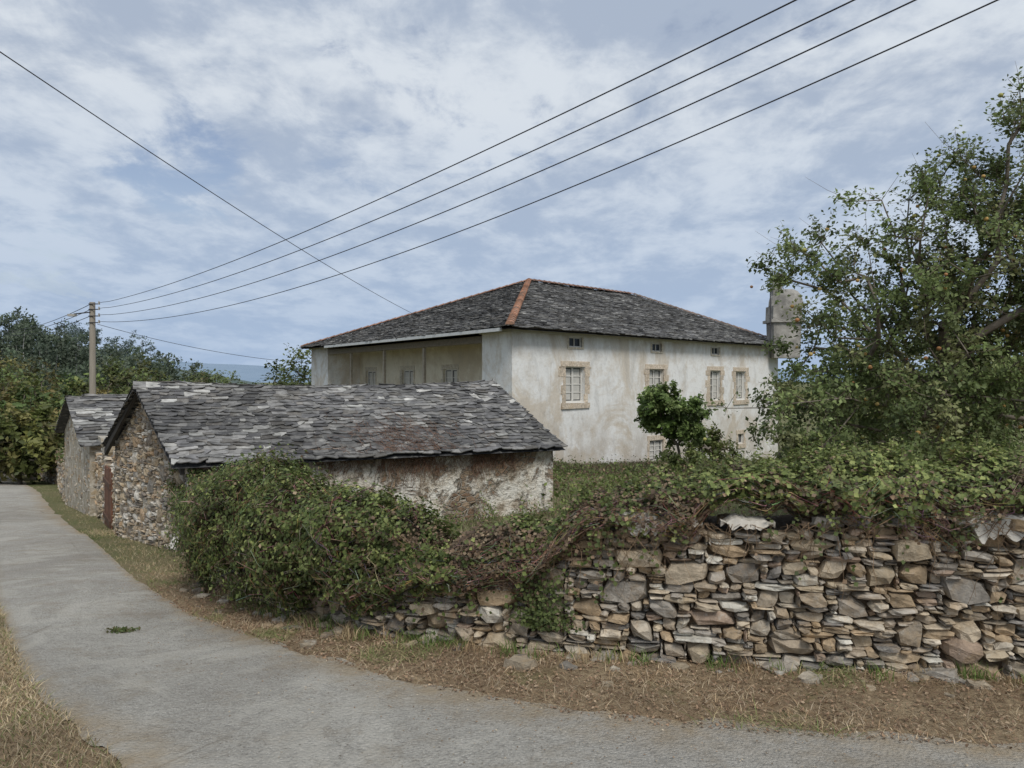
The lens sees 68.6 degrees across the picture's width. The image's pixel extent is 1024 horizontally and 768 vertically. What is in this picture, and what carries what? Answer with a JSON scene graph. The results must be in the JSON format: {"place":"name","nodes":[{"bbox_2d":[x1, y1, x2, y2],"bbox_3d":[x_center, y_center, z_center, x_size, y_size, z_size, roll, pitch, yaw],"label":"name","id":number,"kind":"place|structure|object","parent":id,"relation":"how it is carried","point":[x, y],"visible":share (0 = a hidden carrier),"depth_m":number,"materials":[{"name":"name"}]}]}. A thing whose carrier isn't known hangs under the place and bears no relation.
{"place":"outdoors","nodes":[
{"label":"outdoors","id":0,"kind":"place"},
{"bbox_2d":[0,348,97,389],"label":"wooded hill","id":1,"kind":"structure","parent":0,"point":[33,366],"depth_m":218.44,"materials":[{"name":"green plant"}]},
{"bbox_2d":[0,486,194,767],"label":"verge grass","id":2,"kind":"structure","parent":0,"point":[9,690],"depth_m":3.68,"materials":[{"name":"plant"}]},
{"bbox_2d":[97,358,265,384],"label":"hill","id":3,"kind":"structure","parent":0,"point":[232,381],"depth_m":406.09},
{"bbox_2d":[0,471,1023,767],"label":"road","id":4,"kind":"structure","parent":0,"point":[180,703],"depth_m":3.66,"materials":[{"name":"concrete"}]},
{"bbox_2d":[104,626,140,633],"bbox_3d":[-2.819,1.777,5.420,0.254,0.058,0.149,0,0,0],"label":"fallen sprig","id":5,"kind":"object","parent":4,"relation":"on","point":[123,629],"visible":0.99,"depth_m":5.40,"materials":[{"name":"green plant"}]},
{"bbox_2d":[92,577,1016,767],"bbox_3d":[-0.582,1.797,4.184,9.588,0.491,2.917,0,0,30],"label":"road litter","id":6,"kind":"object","parent":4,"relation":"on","point":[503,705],"visible":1,"depth_m":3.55,"materials":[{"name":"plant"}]},
{"bbox_2d":[0,382,1023,767],"bbox_3d":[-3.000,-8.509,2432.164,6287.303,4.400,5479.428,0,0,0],"label":"ground","id":7,"kind":"structure","parent":0,"point":[996,734],"depth_m":4.00,"materials":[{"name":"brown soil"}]},
{"bbox_2d":[0,398,31,428],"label":"woodland tree","id":8,"kind":"object","parent":7,"relation":"on","point":[3,403],"visible":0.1,"depth_m":37.63,"materials":[{"name":"green plant"}]},
{"bbox_2d":[0,351,60,389],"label":"woodland tree","id":9,"kind":"object","parent":7,"relation":"on","point":[15,363],"visible":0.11,"depth_m":52.40,"materials":[{"name":"green plant"}]},
{"bbox_2d":[0,371,63,473],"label":"woodland tree","id":10,"kind":"object","parent":7,"relation":"on","point":[12,393],"visible":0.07,"depth_m":43.07,"materials":[{"name":"green plant"}]},
{"bbox_2d":[0,400,64,483],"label":"woodland tree","id":11,"kind":"object","parent":7,"relation":"on","point":[23,449],"visible":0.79,"depth_m":32.76,"materials":[{"name":"green plant"}]},
{"bbox_2d":[0,355,68,405],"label":"woodland tree","id":12,"kind":"object","parent":7,"relation":"on","point":[35,370],"visible":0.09,"depth_m":51.39,"materials":[{"name":"green plant"}]},
{"bbox_2d":[22,455,64,501],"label":"stones","id":13,"kind":"object","parent":7,"relation":"on","point":[57,477],"visible":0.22,"depth_m":31.86,"materials":[{"name":"beige stone"}]},
{"bbox_2d":[55,447,64,466],"bbox_3d":[-22.161,3.163,35.493,1.459,3.024,35.822,0,0,-36],"label":"wall creeper","id":14,"kind":"object","parent":13,"relation":"attached to","point":[59,455],"depth_m":23.27,"materials":[{"name":"green plant"}]},
{"bbox_2d":[12,369,86,430],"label":"woodland tree","id":15,"kind":"object","parent":7,"relation":"on","point":[59,379],"visible":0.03,"depth_m":58.08,"materials":[{"name":"green plant"}]},
{"bbox_2d":[0,372,112,474],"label":"woodland tree","id":16,"kind":"object","parent":7,"relation":"on","point":[47,397],"visible":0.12,"depth_m":39.31,"materials":[{"name":"green plant"}]},
{"bbox_2d":[67,301,99,393],"bbox_3d":[-21.282,0.946,37.398,1.439,10.130,0.531,0,0,-22],"label":"utility pole","id":17,"kind":"object","parent":7,"relation":"on","point":[92,322],"visible":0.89,"depth_m":37.47,"materials":[{"name":"concrete"}]},
{"bbox_2d":[0,0,998,362],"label":"overhead wires","id":18,"kind":"object","parent":17,"relation":"attached to","point":[524,154],"visible":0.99,"depth_m":13.83,"materials":[{"name":"black metal"}]},
{"bbox_2d":[55,394,127,515],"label":"stone outbuilding","id":19,"kind":"structure","parent":7,"relation":"on","point":[84,421],"depth_m":17.38,"materials":[{"name":"stone"}]},
{"bbox_2d":[0,306,202,391],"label":"eucalyptus forest","id":20,"kind":"object","parent":7,"relation":"on","point":[53,349],"visible":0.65,"depth_m":216.01,"materials":[{"name":"green plant"}]},
{"bbox_2d":[93,443,114,531],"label":"stones","id":21,"kind":"object","parent":7,"relation":"on","point":[103,460],"visible":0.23,"depth_m":14.78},
{"bbox_2d":[98,436,107,441],"bbox_3d":[-7.734,1.060,14.560,0.472,0.087,0.764,0,0,-33],"label":"capstone","id":22,"kind":"object","parent":21,"relation":"on","point":[101,438],"visible":0.36,"depth_m":14.34,"materials":[{"name":"stone"}]},
{"bbox_2d":[57,352,157,395],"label":"woodland tree","id":23,"kind":"object","parent":7,"relation":"on","point":[113,371],"visible":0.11,"depth_m":49.49,"materials":[{"name":"green plant"}]},
{"bbox_2d":[103,465,112,529],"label":"wooden gate","id":24,"kind":"structure","parent":7,"relation":"on","point":[108,493],"depth_m":13.46,"materials":[{"name":"brown wood"}]},
{"bbox_2d":[114,380,151,393],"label":"woodland tree","id":25,"kind":"object","parent":7,"relation":"on","point":[123,391],"visible":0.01,"depth_m":45.18,"materials":[{"name":"green plant"}]},
{"bbox_2d":[100,367,187,392],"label":"woodland tree","id":26,"kind":"object","parent":7,"relation":"on","point":[157,375],"visible":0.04,"depth_m":57.08,"materials":[{"name":"green plant"}]},
{"bbox_2d":[166,369,232,382],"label":"garden tree","id":27,"kind":"object","parent":7,"relation":"on","point":[192,378],"visible":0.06,"depth_m":71.58,"materials":[{"name":"green plant"}]},
{"bbox_2d":[171,367,239,384],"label":"garden tree","id":28,"kind":"object","parent":7,"relation":"on","point":[231,377],"visible":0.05,"depth_m":87.36,"materials":[{"name":"green plant"}]},
{"bbox_2d":[194,369,261,384],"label":"garden tree","id":29,"kind":"object","parent":7,"relation":"on","point":[205,380],"visible":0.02,"depth_m":63.35,"materials":[{"name":"green plant"}]},
{"bbox_2d":[256,343,310,385],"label":"garden tree","id":30,"kind":"object","parent":7,"relation":"on","point":[304,374],"visible":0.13,"depth_m":56.08,"materials":[{"name":"green plant"}]},
{"bbox_2d":[102,379,567,554],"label":"stone barn","id":31,"kind":"structure","parent":7,"relation":"on","point":[454,451],"depth_m":11.22,"materials":[{"name":"stone"}]},
{"bbox_2d":[169,531,178,548],"bbox_3d":[-4.233,1.879,9.577,0.275,0.454,0.058,0,0,-30],"label":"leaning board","id":32,"kind":"object","parent":31,"relation":"attached to","point":[171,543],"visible":0.07,"depth_m":9.53,"materials":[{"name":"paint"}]},
{"bbox_2d":[16,377,837,411],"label":"distant hedgerow","id":33,"kind":"object","parent":7,"relation":"on","point":[802,394],"visible":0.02,"depth_m":126.15,"materials":[{"name":"green plant"}]},
{"bbox_2d":[311,332,777,464],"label":"walls","id":34,"kind":"structure","parent":7,"relation":"on","point":[521,368],"depth_m":31.38,"materials":[{"name":"white paint"}]},
{"bbox_2d":[328,336,481,386],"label":"gallery walls","id":35,"kind":"structure","parent":34,"relation":"attached to","point":[467,358],"depth_m":36.00,"materials":[{"name":"beige paint"}]},
{"bbox_2d":[328,336,481,384],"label":"gallery timbers","id":36,"kind":"object","parent":35,"relation":"attached to","point":[423,345],"visible":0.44,"depth_m":33.69,"materials":[{"name":"grey wood"}]},
{"bbox_2d":[301,327,770,348],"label":"soffit","id":37,"kind":"structure","parent":34,"relation":"on","point":[438,338],"depth_m":33.95,"materials":[{"name":"grey wood"}]},
{"bbox_2d":[299,281,775,348],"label":"slate roof","id":38,"kind":"structure","parent":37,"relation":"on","point":[545,305],"depth_m":36.84,"materials":[{"name":"grey stone"}]},
{"bbox_2d":[324,328,501,347],"bbox_3d":[-5.244,-1.970,33.558,0.100,0.120,16.973,0,0,-35],"label":"gutter","id":39,"kind":"object","parent":38,"relation":"attached to","point":[430,336],"visible":1,"depth_m":31.34,"materials":[{"name":"paint"}]},
{"bbox_2d":[300,278,766,346],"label":"ridge tiles","id":40,"kind":"object","parent":38,"relation":"on","point":[513,315],"visible":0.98,"depth_m":42.85,"materials":[{"name":"ceramic"}]},
{"bbox_2d":[766,273,770,342],"bbox_3d":[13.750,-4.103,39.995,0.400,3.800,0.070,0,0,0],"label":"antenna","id":41,"kind":"object","parent":38,"relation":"attached to","point":[770,312],"visible":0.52,"depth_m":39.96,"materials":[{"name":"metal"}]},
{"bbox_2d":[368,337,742,460],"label":"window frames","id":42,"kind":"structure","parent":34,"relation":"attached to","point":[654,450],"depth_m":33.82,"materials":[{"name":"white wood"}]},
{"bbox_2d":[369,369,740,458],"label":"shutters","id":43,"kind":"object","parent":42,"relation":"attached to","point":[575,381],"visible":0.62,"depth_m":33.62,"materials":[{"name":"paint"}]},
{"bbox_2d":[369,338,740,459],"bbox_3d":[1.957,0.767,35.664,19.945,5.175,12.850,0,0,0],"label":"window glass","id":44,"kind":"object","parent":42,"relation":"in","point":[577,343],"visible":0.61,"depth_m":33.38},
{"bbox_2d":[365,337,749,460],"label":"stone surrounds","id":45,"kind":"object","parent":34,"relation":"attached to","point":[562,373],"visible":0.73,"depth_m":33.79,"materials":[{"name":"beige stone"}]},
{"bbox_2d":[479,326,770,347],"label":"cornice","id":46,"kind":"structure","parent":34,"relation":"attached to","point":[571,334],"depth_m":30.62,"materials":[{"name":"paint"}]},
{"bbox_2d":[763,281,804,357],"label":"chimney","id":47,"kind":"object","parent":34,"relation":"on","point":[779,327],"visible":0.68,"depth_m":40.22,"materials":[{"name":"concrete"}]},
{"bbox_2d":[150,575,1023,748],"bbox_3d":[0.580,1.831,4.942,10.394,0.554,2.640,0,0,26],"label":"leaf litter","id":48,"kind":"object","parent":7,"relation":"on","point":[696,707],"visible":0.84,"depth_m":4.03,"materials":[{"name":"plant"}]},
{"bbox_2d":[184,570,1023,686],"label":"grass tufts","id":49,"kind":"object","parent":7,"relation":"on","point":[315,620],"visible":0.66,"depth_m":4.65,"materials":[{"name":"plant"}]},
{"bbox_2d":[553,457,717,476],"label":"tall weeds","id":50,"kind":"object","parent":7,"relation":"on","point":[627,464],"visible":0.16,"depth_m":27.44,"materials":[{"name":"plant"}]},
{"bbox_2d":[312,511,1023,672],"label":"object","id":51,"kind":"object","parent":7,"relation":"on","point":[781,521],"visible":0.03,"depth_m":4.48,"materials":[{"name":"stone"}]},
{"bbox_2d":[154,426,1023,643],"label":"ivy","id":52,"kind":"object","parent":51,"relation":"attached to","point":[257,524],"visible":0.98,"depth_m":4.70,"materials":[{"name":"green plant"}]},
{"bbox_2d":[179,513,1023,697],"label":"stones","id":53,"kind":"object","parent":51,"relation":"on","point":[960,635],"visible":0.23,"depth_m":4.38,"materials":[{"name":"grey stone"}]},
{"bbox_2d":[615,511,1023,543],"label":"render remnants","id":54,"kind":"object","parent":51,"relation":"on","point":[735,520],"visible":0.52,"depth_m":4.33,"materials":[{"name":"white paint"}]},
{"bbox_2d":[634,379,713,458],"bbox_3d":[4.736,1.400,21.988,2.304,3.087,2.118,0,0,0],"label":"lemon tree","id":55,"kind":"object","parent":7,"relation":"on","point":[680,421],"visible":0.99,"depth_m":21.61,"materials":[{"name":"green plant"}]},
{"bbox_2d":[519,445,854,515],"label":"yard brambles","id":56,"kind":"object","parent":7,"relation":"on","point":[609,476],"visible":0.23,"depth_m":17.56,"materials":[{"name":"green plant"}]},
{"bbox_2d":[651,421,747,474],"bbox_3d":[5.796,2.018,22.475,2.267,1.668,5.143,0,0,27],"label":"garden shrub","id":57,"kind":"object","parent":7,"relation":"on","point":[716,444],"visible":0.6,"depth_m":23.48,"materials":[{"name":"green plant"}]},
{"bbox_2d":[700,62,1023,470],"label":"apple tree","id":58,"kind":"object","parent":7,"relation":"on","point":[941,401],"visible":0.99,"depth_m":8.82,"materials":[{"name":"green plant"}]},
{"bbox_2d":[808,316,934,448],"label":"orchard tree","id":59,"kind":"object","parent":7,"relation":"on","point":[887,359],"visible":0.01,"depth_m":45.87,"materials":[{"name":"green plant"}]},
{"bbox_2d":[744,331,1023,469],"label":"garden shrub","id":60,"kind":"object","parent":7,"relation":"on","point":[791,441],"visible":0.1,"depth_m":17.67,"materials":[{"name":"green plant"}]},
{"bbox_2d":[916,310,1023,444],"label":"orchard tree","id":61,"kind":"object","parent":7,"relation":"on","point":[1017,425],"visible":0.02,"depth_m":29.71,"materials":[{"name":"green plant"}]},
{"bbox_2d":[0,0,1023,369],"label":"sky","id":62,"kind":"structure","parent":0,"point":[300,116],"materials":[{"name":"blue"}]},
{"bbox_2d":[155,361,932,382],"bbox_3d":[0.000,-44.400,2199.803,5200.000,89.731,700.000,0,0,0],"label":"blue hill","id":63,"kind":"structure","parent":0,"point":[252,373],"depth_m":2000.79,"materials":[{"name":"blue"}]},
{"bbox_2d":[442,471,789,535],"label":"meadow grass","id":64,"kind":"structure","parent":0,"point":[500,519],"depth_m":11.76,"materials":[{"name":"plant"}]}
]}

